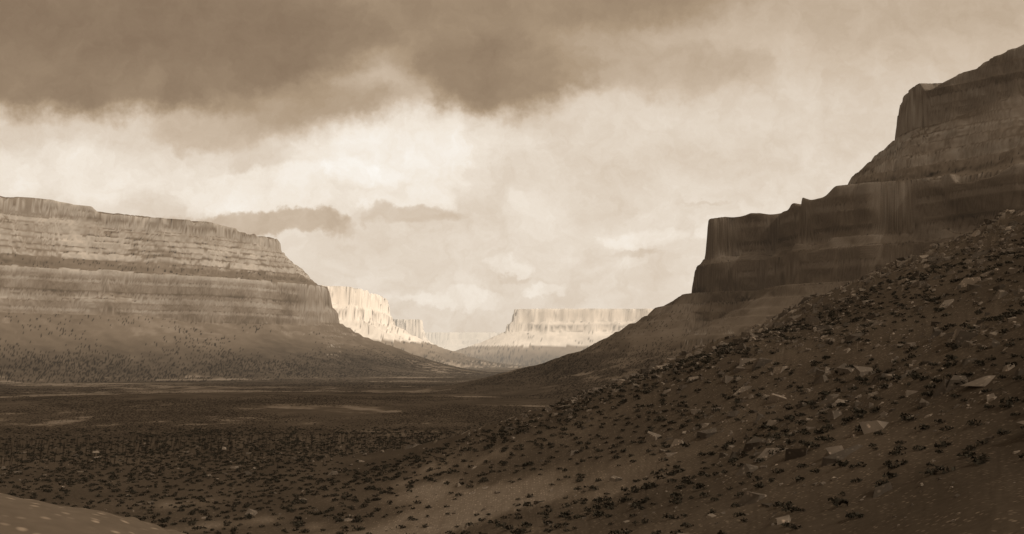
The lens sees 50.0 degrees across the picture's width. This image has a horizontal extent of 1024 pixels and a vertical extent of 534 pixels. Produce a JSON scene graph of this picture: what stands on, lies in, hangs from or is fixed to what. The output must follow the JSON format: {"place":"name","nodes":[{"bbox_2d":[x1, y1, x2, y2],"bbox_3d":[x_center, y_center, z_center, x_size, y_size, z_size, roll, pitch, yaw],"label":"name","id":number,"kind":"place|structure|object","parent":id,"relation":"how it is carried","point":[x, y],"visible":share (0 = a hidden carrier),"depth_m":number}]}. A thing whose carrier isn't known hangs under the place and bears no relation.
{"place":"outdoors","nodes":[
{"label":"outdoors","id":0,"kind":"place"},
{"bbox_2d":[0,0,1023,332],"bbox_3d":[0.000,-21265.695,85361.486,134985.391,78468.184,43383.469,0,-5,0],"label":"sky","id":1,"kind":"structure","parent":0,"point":[462,166],"depth_m":102158.33},
{"bbox_2d":[0,212,1023,533],"bbox_3d":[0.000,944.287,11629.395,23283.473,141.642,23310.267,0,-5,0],"label":"ground","id":2,"kind":"structure","parent":0,"point":[170,388],"depth_m":316.76},
{"bbox_2d":[0,196,385,345],"bbox_3d":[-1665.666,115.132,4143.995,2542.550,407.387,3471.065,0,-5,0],"label":"mesa","id":3,"kind":"structure","parent":2,"relation":"on","point":[69,272],"depth_m":3003.56},
{"bbox_2d":[321,285,429,344],"bbox_3d":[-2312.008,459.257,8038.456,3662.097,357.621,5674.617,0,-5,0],"label":"mesa","id":4,"kind":"structure","parent":2,"relation":"on","point":[364,313],"depth_m":5913.47},
{"bbox_2d":[394,319,434,344],"bbox_3d":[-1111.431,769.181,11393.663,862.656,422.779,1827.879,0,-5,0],"label":"butte","id":5,"kind":"object","parent":2,"relation":"on","point":[413,327],"visible":0.37,"depth_m":10928.14},
{"bbox_2d":[425,332,502,350],"bbox_3d":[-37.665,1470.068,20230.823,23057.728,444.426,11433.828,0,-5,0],"label":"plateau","id":6,"kind":"structure","parent":2,"relation":"on","point":[453,341],"depth_m":16241.46},
{"bbox_2d":[0,233,1023,533],"bbox_3d":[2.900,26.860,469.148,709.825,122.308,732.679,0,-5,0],"label":"shrubs","id":7,"kind":"object","parent":2,"relation":"on","point":[582,477],"visible":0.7,"depth_m":322.20},
{"bbox_2d":[0,209,1023,533],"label":"boulders","id":8,"kind":"object","parent":2,"relation":"on","point":[962,339],"visible":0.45,"depth_m":282.90},
{"bbox_2d":[469,309,652,348],"bbox_3d":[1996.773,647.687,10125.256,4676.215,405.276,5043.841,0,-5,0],"label":"mesa","id":9,"kind":"structure","parent":2,"relation":"on","point":[527,328],"depth_m":8434.04},
{"bbox_2d":[611,44,1023,335],"bbox_3d":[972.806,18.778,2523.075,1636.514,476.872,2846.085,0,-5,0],"label":"mesa","id":10,"kind":"structure","parent":2,"relation":"on","point":[947,163],"depth_m":1481.54}
]}

